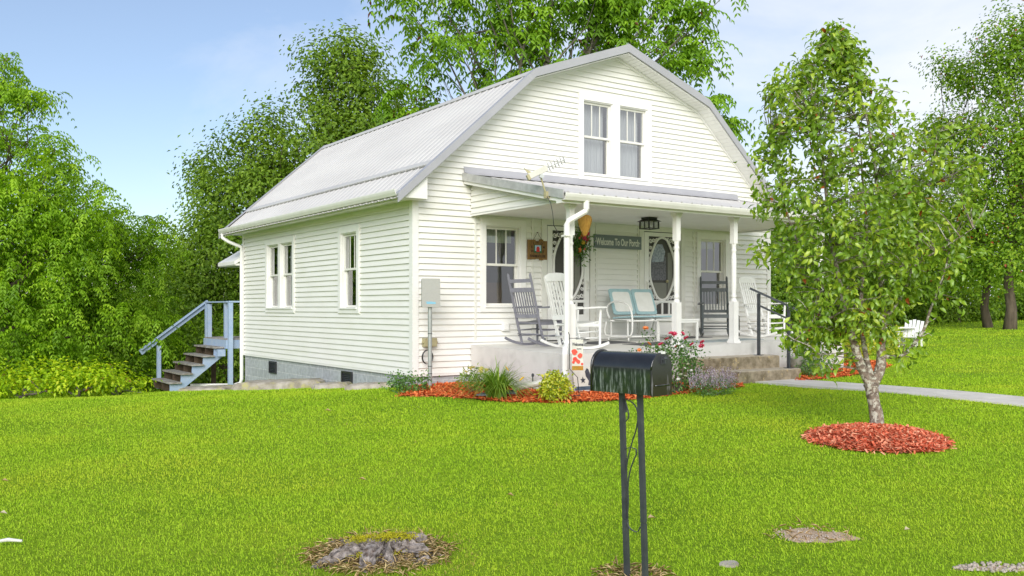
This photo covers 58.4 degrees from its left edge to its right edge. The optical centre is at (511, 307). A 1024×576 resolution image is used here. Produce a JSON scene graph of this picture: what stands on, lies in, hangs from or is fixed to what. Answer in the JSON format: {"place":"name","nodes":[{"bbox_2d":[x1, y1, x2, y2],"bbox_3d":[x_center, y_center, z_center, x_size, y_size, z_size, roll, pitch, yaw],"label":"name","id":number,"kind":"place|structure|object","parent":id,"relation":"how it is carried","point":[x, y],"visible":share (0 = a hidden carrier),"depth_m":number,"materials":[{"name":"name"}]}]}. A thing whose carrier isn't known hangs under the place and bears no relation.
{"place":"outdoors","nodes":[
{"label":"outdoors","id":0,"kind":"place"},
{"bbox_2d":[0,312,1023,575],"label":"ground","id":1,"kind":"structure","parent":0,"point":[696,538],"depth_m":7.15,"materials":[{"name":"green plant"}]},
{"bbox_2d":[0,538,22,541],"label":"stick","id":2,"kind":"object","parent":1,"relation":"on","point":[10,540],"visible":1,"depth_m":5.83,"materials":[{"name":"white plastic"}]},
{"bbox_2d":[0,369,24,397],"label":"shrub","id":3,"kind":"object","parent":1,"relation":"on","point":[5,392],"visible":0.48,"depth_m":15.64,"materials":[{"name":"green plant"}]},
{"bbox_2d":[0,347,99,398],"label":"shrub","id":4,"kind":"object","parent":1,"relation":"on","point":[20,381],"visible":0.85,"depth_m":15.53,"materials":[{"name":"green plant"}]},
{"bbox_2d":[14,354,132,398],"bbox_3d":[-7.525,1.252,15.793,1.858,0.890,2.116,0,0,-35],"label":"shrub","id":5,"kind":"object","parent":1,"relation":"on","point":[93,382],"visible":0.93,"depth_m":15.67,"materials":[{"name":"green plant"}]},
{"bbox_2d":[0,52,185,398],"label":"locust tree","id":6,"kind":"object","parent":1,"relation":"on","point":[56,231],"visible":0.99,"depth_m":21.28,"materials":[{"name":"green plant"}]},
{"bbox_2d":[20,279,186,388],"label":"deciduous tree","id":7,"kind":"object","parent":1,"relation":"on","point":[138,340],"visible":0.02,"depth_m":41.21,"materials":[{"name":"green plant"}]},
{"bbox_2d":[0,202,210,397],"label":"locust tree","id":8,"kind":"object","parent":1,"relation":"on","point":[145,255],"visible":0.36,"depth_m":24.17,"materials":[{"name":"green plant"}]},
{"bbox_2d":[68,361,162,395],"bbox_3d":[-7.210,1.350,16.550,1.600,0.745,1.682,0,0,-35],"label":"shrub","id":9,"kind":"object","parent":1,"relation":"on","point":[143,384],"visible":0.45,"depth_m":16.34,"materials":[{"name":"green plant"}]},
{"bbox_2d":[114,224,223,371],"bbox_3d":[-13.647,0.092,36.192,5.642,6.750,4.834,0,0,-13],"label":"deciduous tree","id":10,"kind":"object","parent":1,"relation":"on","point":[181,283],"visible":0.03,"depth_m":35.52,"materials":[{"name":"green plant"}]},
{"bbox_2d":[112,287,244,391],"bbox_3d":[-8.933,1.004,27.068,5.586,3.311,4.144,0,0,4],"label":"deciduous tree","id":11,"kind":"object","parent":1,"relation":"on","point":[204,377],"visible":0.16,"depth_m":26.77,"materials":[{"name":"green plant"}]},
{"bbox_2d":[123,152,241,366],"bbox_3d":[-11.000,-1.300,32.747,6.765,8.791,5.144,0,0,2],"label":"deciduous tree","id":12,"kind":"object","parent":1,"relation":"on","point":[197,289],"visible":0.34,"depth_m":32.31,"materials":[{"name":"green plant"}]},
{"bbox_2d":[139,300,239,390],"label":"wooden stairs","id":13,"kind":"structure","parent":1,"relation":"on","point":[210,351],"depth_m":22.24,"materials":[{"name":"grey wood"}]},
{"bbox_2d":[178,385,232,390],"bbox_3d":[-6.130,1.702,18.612,1.186,0.255,0.858,0,0,-2],"label":"flat rock","id":14,"kind":"object","parent":1,"relation":"on","point":[211,387],"visible":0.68,"depth_m":18.33,"materials":[{"name":"stone"}]},
{"bbox_2d":[167,81,339,307],"bbox_3d":[-7.487,-2.427,31.018,7.934,10.453,5.897,0,0,-35],"label":"deciduous tree","id":15,"kind":"object","parent":1,"relation":"on","point":[253,175],"visible":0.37,"depth_m":30.40,"materials":[{"name":"green plant"}]},
{"bbox_2d":[231,378,324,390],"bbox_3d":[-4.453,1.534,17.621,1.726,0.352,0.832,0,0,-2],"label":"flat rock","id":16,"kind":"object","parent":1,"relation":"on","point":[290,383],"visible":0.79,"depth_m":17.25,"materials":[{"name":"stone"}]},
{"bbox_2d":[312,381,351,388],"bbox_3d":[-3.196,1.439,16.194,0.708,0.269,0.539,0,0,6],"label":"flat rock","id":17,"kind":"object","parent":1,"relation":"on","point":[330,385],"visible":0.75,"depth_m":15.97,"materials":[{"name":"stone"}]},
{"bbox_2d":[256,18,448,191],"bbox_3d":[-4.769,-3.571,29.873,6.906,12.130,5.126,0,0,-10],"label":"deciduous tree","id":18,"kind":"object","parent":1,"relation":"on","point":[346,121],"visible":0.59,"depth_m":29.45,"materials":[{"name":"green plant"}]},
{"bbox_2d":[344,382,391,389],"bbox_3d":[-2.343,1.350,15.208,0.827,0.245,0.470,0,0,-1],"label":"flat rock","id":19,"kind":"object","parent":1,"relation":"on","point":[361,386],"visible":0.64,"depth_m":15.00,"materials":[{"name":"stone"}]},
{"bbox_2d":[312,529,443,572],"bbox_3d":[-0.769,1.495,5.528,0.801,0.239,0.645,0,0,-1],"label":"tree stump","id":20,"kind":"object","parent":1,"relation":"on","point":[370,548],"visible":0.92,"depth_m":5.46,"materials":[{"name":"grey wood"}]},
{"bbox_2d":[369,79,445,126],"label":"walnut tree","id":21,"kind":"object","parent":1,"relation":"on","point":[394,94],"visible":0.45,"depth_m":27.67,"materials":[{"name":"green plant"}]},
{"bbox_2d":[378,368,439,393],"bbox_3d":[-1.580,1.119,13.912,0.891,0.406,0.684,0,0,-35],"label":"shrub","id":22,"kind":"object","parent":1,"relation":"on","point":[400,381],"visible":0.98,"depth_m":13.85,"materials":[{"name":"green plant"}]},
{"bbox_2d":[421,278,439,385],"bbox_3d":[-1.306,0.453,14.634,0.300,1.845,0.118,0,0,-19],"label":"electric meter","id":23,"kind":"object","parent":1,"relation":"on","point":[430,293],"visible":0.88,"depth_m":14.60,"materials":[{"name":"grey paint"}]},
{"bbox_2d":[5,212,1023,360],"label":"woodland","id":24,"kind":"object","parent":1,"relation":"on","point":[775,266],"depth_m":63.05,"materials":[{"name":"green plant"}]},
{"bbox_2d":[190,44,854,390],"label":"house","id":25,"kind":"structure","parent":1,"relation":"on","point":[348,244],"depth_m":16.95,"materials":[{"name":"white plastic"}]},
{"bbox_2d":[265,235,295,312],"bbox_3d":[-4.972,-0.711,20.023,0.310,1.642,1.774,0,0,-35],"label":"window","id":26,"kind":"structure","parent":25,"relation":"in","point":[283,244],"depth_m":19.98,"materials":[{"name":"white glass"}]},
{"bbox_2d":[338,224,360,313],"bbox_3d":[-2.980,-0.711,17.042,0.202,1.642,0.944,0,0,-35],"label":"window","id":27,"kind":"structure","parent":25,"relation":"in","point":[344,232],"depth_m":17.29,"materials":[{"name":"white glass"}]},
{"bbox_2d":[422,338,437,363],"bbox_3d":[-1.363,0.711,15.086,0.301,0.431,0.111,0,0,-35],"label":"junction box","id":28,"kind":"object","parent":25,"relation":"attached to","point":[425,342],"visible":0.64,"depth_m":15.03,"materials":[{"name":"beige plastic"}]},
{"bbox_2d":[479,217,525,312],"bbox_3d":[-0.216,-0.741,16.079,0.969,1.642,0.310,0,0,-35],"label":"window","id":29,"kind":"structure","parent":25,"relation":"in","point":[492,230],"depth_m":16.08,"materials":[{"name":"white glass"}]},
{"bbox_2d":[504,273,563,345],"bbox_3d":[0.419,0.030,15.365,0.964,1.205,0.680,0,0,-44],"label":"rocking chair","id":30,"kind":"object","parent":25,"relation":"on","point":[538,322],"visible":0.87,"depth_m":15.21,"materials":[{"name":"grey paint"}]},
{"bbox_2d":[527,232,546,259],"bbox_3d":[0.453,-1.107,16.379,0.427,0.502,0.040,0,0,-35],"label":"wooden plaque","id":31,"kind":"object","parent":25,"relation":"attached to","point":[536,249],"visible":1,"depth_m":16.36,"materials":[{"name":"brown wood"}]},
{"bbox_2d":[513,376,562,390],"bbox_3d":[0.396,1.076,13.113,0.786,0.236,0.090,0,0,1],"label":"drain pipe","id":32,"kind":"object","parent":25,"relation":"attached to","point":[532,384],"visible":0.3,"depth_m":13.08,"materials":[{"name":"white plastic"}]},
{"bbox_2d":[524,156,565,238],"bbox_3d":[0.483,-1.628,13.500,0.627,1.223,0.135,0,0,-7],"label":"antenna","id":33,"kind":"object","parent":25,"relation":"attached to","point":[530,175],"visible":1,"depth_m":13.46,"materials":[{"name":"beige plastic"}]},
{"bbox_2d":[547,226,588,339],"bbox_3d":[1.043,-0.452,16.785,0.970,2.065,0.097,0,0,-35],"label":"screen door","id":34,"kind":"structure","parent":25,"relation":"in","point":[555,245],"depth_m":16.77,"materials":[{"name":"white wood"}]},
{"bbox_2d":[540,273,609,348],"bbox_3d":[1.005,0.046,14.620,0.964,1.203,0.680,0,0,-37],"label":"rocking chair","id":35,"kind":"object","parent":25,"relation":"on","point":[558,278],"visible":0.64,"depth_m":14.53,"materials":[{"name":"white paint"}]},
{"bbox_2d":[573,224,595,266],"bbox_3d":[1.312,-1.188,16.857,0.708,0.874,0.326,0,0,-35],"label":"door wreath","id":36,"kind":"object","parent":25,"relation":"attached to","point":[583,241],"depth_m":16.84,"materials":[{"name":"green plant"}]},
{"bbox_2d":[578,215,591,235],"bbox_3d":[1.107,-1.343,13.902,0.220,0.505,0.158,0,0,0],"label":"hanging ornament","id":37,"kind":"object","parent":25,"relation":"hanging from","point":[584,222],"visible":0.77,"depth_m":13.85,"materials":[{"name":"wicker"}]},
{"bbox_2d":[585,341,635,344],"bbox_3d":[1.609,0.609,16.132,0.900,0.033,0.700,0,0,-35],"label":"door mat","id":38,"kind":"object","parent":25,"relation":"on","point":[602,342],"depth_m":16.06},
{"bbox_2d":[578,92,651,185],"bbox_3d":[1.918,-3.191,17.551,1.834,1.622,0.310,0,0,-35],"label":"window","id":39,"kind":"structure","parent":25,"relation":"in","point":[621,114],"depth_m":17.49,"materials":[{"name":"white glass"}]},
{"bbox_2d":[594,234,641,249],"bbox_3d":[2.014,-1.255,17.456,1.200,0.250,0.031,0,0,-35],"label":"welcome sign","id":40,"kind":"object","parent":25,"relation":"attached to","point":[617,242],"visible":1,"depth_m":17.44,"materials":[{"name":"green wood"}]},
{"bbox_2d":[604,289,671,340],"bbox_3d":[2.427,0.113,16.978,1.314,0.940,0.733,0,0,-39],"label":"porch glider","id":41,"kind":"object","parent":25,"relation":"on","point":[632,302],"visible":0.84,"depth_m":17.01,"materials":[{"name":"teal metal"}]},
{"bbox_2d":[625,342,669,345],"bbox_3d":[2.401,0.611,15.645,0.850,0.032,0.600,0,0,-35],"label":"door mat","id":42,"kind":"object","parent":25,"relation":"on","point":[652,343],"depth_m":15.61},
{"bbox_2d":[638,217,661,229],"bbox_3d":[2.426,-1.498,16.198,0.310,0.205,0.310,0,0,-35],"label":"porch lantern","id":43,"kind":"object","parent":25,"relation":"attached to","point":[648,221],"visible":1,"depth_m":16.15,"materials":[{"name":"black paint"}]},
{"bbox_2d":[644,232,679,337],"bbox_3d":[2.986,-0.452,18.126,0.970,2.065,0.097,0,0,-35],"label":"screen door","id":44,"kind":"structure","parent":25,"relation":"in","point":[658,247],"depth_m":18.14,"materials":[{"name":"white wood"}]},
{"bbox_2d":[656,319,698,340],"bbox_3d":[2.980,0.393,16.470,0.680,0.395,0.420,0,0,-37],"label":"coffee table","id":45,"kind":"object","parent":25,"relation":"on","point":[670,320],"visible":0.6,"depth_m":16.42,"materials":[{"name":"white wood"}]},
{"bbox_2d":[662,336,712,338],"bbox_3d":[3.354,0.568,17.609,0.850,0.022,0.550,0,0,-35],"label":"door mat","id":46,"kind":"object","parent":25,"relation":"on","point":[689,337],"depth_m":17.54,"materials":[{"name":"fabric"}]},
{"bbox_2d":[696,231,728,311],"bbox_3d":[4.093,-0.741,19.052,0.969,1.642,0.310,0,0,-35],"label":"window","id":47,"kind":"structure","parent":25,"relation":"in","point":[704,240],"depth_m":19.09,"materials":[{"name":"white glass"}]},
{"bbox_2d":[698,276,728,335],"bbox_3d":[4.039,-0.040,18.181,0.680,1.205,0.964,0,0,7],"label":"rocking chair","id":48,"kind":"object","parent":25,"relation":"on","point":[703,310],"visible":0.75,"depth_m":18.43,"materials":[{"name":"grey paint"}]},
{"bbox_2d":[683,338,761,342],"bbox_3d":[3.744,0.583,16.384,1.700,0.042,0.490,0,0,-35],"label":"rug","id":49,"kind":"object","parent":25,"relation":"on","point":[716,340],"visible":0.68,"depth_m":16.30,"materials":[{"name":"fabric"}]},
{"bbox_2d":[737,276,792,336],"bbox_3d":[4.962,-0.037,18.063,0.680,1.203,0.964,0,0,-41],"label":"rocking chair","id":50,"kind":"object","parent":25,"relation":"on","point":[746,281],"visible":0.78,"depth_m":18.14,"materials":[{"name":"white paint"}]},
{"bbox_2d":[361,0,748,102],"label":"walnut tree","id":51,"kind":"object","parent":1,"relation":"on","point":[626,17],"visible":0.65,"depth_m":26.18,"materials":[{"name":"green plant"}]},
{"bbox_2d":[395,381,743,403],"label":"mulch","id":52,"kind":"object","parent":1,"relation":"on","point":[439,389],"visible":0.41,"depth_m":13.21,"materials":[{"name":"wood"}]},
{"bbox_2d":[454,363,488,392],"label":"lily plant","id":53,"kind":"object","parent":52,"relation":"on","point":[469,376],"visible":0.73,"depth_m":13.66,"materials":[{"name":"green plant"}]},
{"bbox_2d":[442,357,535,401],"bbox_3d":[-0.252,0.976,12.892,1.853,0.610,1.694,0,0,3],"label":"daylily","id":54,"kind":"object","parent":52,"relation":"on","point":[496,386],"visible":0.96,"depth_m":12.81,"materials":[{"name":"green plant"}]},
{"bbox_2d":[476,390,516,395],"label":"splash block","id":55,"kind":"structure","parent":52,"relation":"on","point":[484,394],"depth_m":13.00,"materials":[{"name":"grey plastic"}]},
{"bbox_2d":[533,369,575,402],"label":"golden bush","id":56,"kind":"object","parent":52,"relation":"on","point":[557,383],"visible":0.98,"depth_m":12.35,"materials":[{"name":"yellow plant"}]},
{"bbox_2d":[568,332,585,395],"bbox_3d":[0.899,0.849,12.716,0.245,1.033,0.021,0,0,0],"label":"garden flag","id":57,"kind":"object","parent":52,"relation":"on","point":[577,354],"visible":0.98,"depth_m":12.71,"materials":[{"name":"white fabric"}]},
{"bbox_2d":[572,366,589,391],"bbox_3d":[1.117,1.051,13.588,0.520,0.360,0.063,0,0,-35],"label":"printed panel","id":58,"kind":"object","parent":52,"relation":"on","point":[583,376],"visible":0.56,"depth_m":13.53,"materials":[{"name":"white fabric"}]},
{"bbox_2d":[629,326,660,352],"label":"rose bush","id":59,"kind":"object","parent":52,"relation":"on","point":[646,339],"visible":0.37,"depth_m":13.18,"materials":[{"name":"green plant"}]},
{"bbox_2d":[649,330,710,393],"bbox_3d":[2.378,0.786,13.142,1.068,0.949,0.884,0,0,-35],"label":"rose bush","id":60,"kind":"object","parent":52,"relation":"on","point":[676,386],"visible":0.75,"depth_m":13.09,"materials":[{"name":"green plant"}]},
{"bbox_2d":[296,516,852,575],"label":"straw","id":61,"kind":"object","parent":1,"relation":"on","point":[431,542],"visible":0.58,"depth_m":5.34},
{"bbox_2d":[590,349,671,575],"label":"mailbox","id":62,"kind":"object","parent":1,"relation":"on","point":[638,374],"visible":1,"depth_m":4.89,"materials":[{"name":"black metal"}]},
{"bbox_2d":[650,351,671,396],"bbox_3d":[0.790,0.343,4.797,0.183,0.232,0.042,0,0,-44],"label":"door","id":63,"kind":"structure","parent":62,"relation":"in","point":[661,364],"depth_m":4.79,"materials":[{"name":"black metal"}]},
{"bbox_2d":[687,366,741,396],"bbox_3d":[2.786,1.033,12.772,0.874,0.448,0.672,0,0,-8],"label":"lavender","id":64,"kind":"object","parent":1,"relation":"on","point":[720,381],"visible":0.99,"depth_m":12.68,"materials":[{"name":"purple plant"}]},
{"bbox_2d":[719,560,738,567],"bbox_3d":[1.245,1.473,5.240,0.124,0.030,0.098,0,0,-35],"label":"flat stone","id":65,"kind":"object","parent":1,"relation":"on","point":[733,563],"visible":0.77,"depth_m":5.23,"materials":[{"name":"stone"}]},
{"bbox_2d":[706,93,756,146],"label":"walnut tree","id":66,"kind":"object","parent":1,"relation":"on","point":[732,122],"visible":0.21,"depth_m":26.91,"materials":[{"name":"green plant"}]},
{"bbox_2d":[679,354,800,383],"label":"porch steps","id":67,"kind":"structure","parent":1,"relation":"on","point":[761,367],"depth_m":14.87,"materials":[{"name":"concrete"}]},
{"bbox_2d":[750,287,797,367],"bbox_3d":[4.396,0.326,15.394,0.797,1.352,0.164,0,0,25],"label":"handrail","id":68,"kind":"object","parent":67,"relation":"on","point":[759,306],"visible":0.88,"depth_m":15.47,"materials":[{"name":"black metal"}]},
{"bbox_2d":[780,528,859,542],"bbox_3d":[1.914,1.455,5.857,0.550,0.019,0.373,0,0,-11],"label":"dirt patch","id":69,"kind":"object","parent":1,"relation":"on","point":[829,534],"visible":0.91,"depth_m":5.82,"materials":[{"name":"brown soil"}]},
{"bbox_2d":[771,189,873,332],"bbox_3d":[11.992,-1.929,37.989,7.010,6.183,5.762,0,0,-35],"label":"oak tree","id":70,"kind":"object","parent":1,"relation":"on","point":[782,293],"visible":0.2,"depth_m":37.22,"materials":[{"name":"green plant"}]},
{"bbox_2d":[795,359,891,379],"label":"mulch","id":71,"kind":"object","parent":1,"relation":"on","point":[846,372],"visible":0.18,"depth_m":15.86,"materials":[{"name":"orange wood"}]},
{"bbox_2d":[790,357,803,367],"bbox_3d":[4.877,1.011,15.762,0.290,0.335,0.290,0,0,-35],"label":"urn","id":72,"kind":"object","parent":71,"relation":"on","point":[793,364],"visible":0.37,"depth_m":15.66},
{"bbox_2d":[780,321,836,371],"bbox_3d":[5.309,0.661,16.303,1.134,1.080,0.958,0,0,-35],"label":"rose bush","id":73,"kind":"object","parent":71,"relation":"on","point":[810,354],"visible":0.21,"depth_m":16.21,"materials":[{"name":"green plant"}]},
{"bbox_2d":[795,356,827,375],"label":"shrub","id":74,"kind":"object","parent":71,"relation":"on","point":[809,372],"visible":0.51,"depth_m":15.55,"materials":[{"name":"green plant"}]},
{"bbox_2d":[820,359,843,373],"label":"shrub","id":75,"kind":"object","parent":71,"relation":"on","point":[832,370],"visible":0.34,"depth_m":16.06,"materials":[{"name":"green plant"}]},
{"bbox_2d":[839,333,875,362],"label":"golden bush","id":76,"kind":"object","parent":71,"relation":"on","point":[860,349],"visible":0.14,"depth_m":18.36,"materials":[{"name":"green plant"}]},
{"bbox_2d":[801,422,956,454],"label":"mulch","id":77,"kind":"object","parent":1,"relation":"on","point":[874,437],"visible":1,"depth_m":8.78,"materials":[{"name":"red wood"}]},
{"bbox_2d":[733,18,1001,423],"bbox_3d":[3.719,-0.868,9.671,2.763,4.316,1.817,0,0,-7],"label":"ornamental tree","id":78,"kind":"object","parent":77,"relation":"on","point":[844,312],"visible":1,"depth_m":9.44,"materials":[{"name":"green plant"}]},
{"bbox_2d":[783,138,982,325],"bbox_3d":[15.716,-3.050,40.084,9.371,8.065,7.781,0,0,-35],"label":"oak tree","id":79,"kind":"object","parent":1,"relation":"on","point":[919,308],"visible":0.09,"depth_m":39.12,"materials":[{"name":"green plant"}]},
{"bbox_2d":[860,321,912,354],"bbox_3d":[8.441,0.707,20.996,1.204,0.850,1.148,0,0,-35],"label":"golden bush","id":80,"kind":"object","parent":1,"relation":"on","point":[895,347],"visible":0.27,"depth_m":20.89,"materials":[{"name":"green plant"}]},
{"bbox_2d":[756,379,1023,406],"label":"walkway","id":81,"kind":"structure","parent":1,"relation":"on","point":[976,396],"depth_m":12.87,"materials":[{"name":"concrete"}]},
{"bbox_2d":[870,327,917,346],"bbox_3d":[10.124,0.770,24.295,1.100,0.530,0.590,0,0,-15],"label":"garden table","id":82,"kind":"object","parent":1,"relation":"on","point":[914,328],"visible":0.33,"depth_m":24.16,"materials":[{"name":"white paint"}]},
{"bbox_2d":[897,319,923,346],"bbox_3d":[10.469,0.664,24.035,0.605,0.723,0.640,0,0,40],"label":"garden chair","id":83,"kind":"object","parent":1,"relation":"on","point":[913,332],"visible":0.54,"depth_m":24.18,"materials":[{"name":"white paint"}]},
{"bbox_2d":[899,284,971,322],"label":"understorey bush","id":84,"kind":"object","parent":1,"relation":"on","point":[938,311],"visible":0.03,"depth_m":41.75,"materials":[{"name":"green plant"}]},
{"bbox_2d":[868,40,1022,327],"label":"oak tree","id":85,"kind":"object","parent":1,"relation":"on","point":[950,79],"visible":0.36,"depth_m":34.78,"materials":[{"name":"green plant"}]},
{"bbox_2d":[913,269,1020,322],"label":"understorey bush","id":86,"kind":"object","parent":1,"relation":"on","point":[974,306],"visible":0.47,"depth_m":41.13,"materials":[{"name":"green plant"}]},
{"bbox_2d":[944,0,1023,329],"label":"oak tree","id":87,"kind":"object","parent":1,"relation":"on","point":[1012,161],"visible":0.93,"depth_m":32.56,"materials":[{"name":"green plant"}]},
{"bbox_2d":[951,565,1023,570],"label":"gravel patch","id":88,"kind":"object","parent":1,"relation":"on","point":[1000,568],"visible":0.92,"depth_m":5.14,"materials":[{"name":"grey gravel"}]},
{"bbox_2d":[774,527,1023,572],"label":"pebbles","id":89,"kind":"object","parent":88,"relation":"on","point":[973,565],"visible":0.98,"depth_m":5.17,"materials":[{"name":"grey gravel"}]},
{"bbox_2d":[961,272,1023,320],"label":"understorey bush","id":90,"kind":"object","parent":1,"relation":"on","point":[1001,298],"visible":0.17,"depth_m":42.32,"materials":[{"name":"green plant"}]},
{"bbox_2d":[990,281,1023,319],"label":"understorey bush","id":91,"kind":"object","parent":1,"relation":"on","point":[1021,301],"visible":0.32,"depth_m":42.17,"materials":[{"name":"green plant"}]},
{"bbox_2d":[0,0,1023,310],"label":"sky","id":92,"kind":"structure","parent":0,"point":[139,75],"materials":[{"name":"blue"}]}
]}

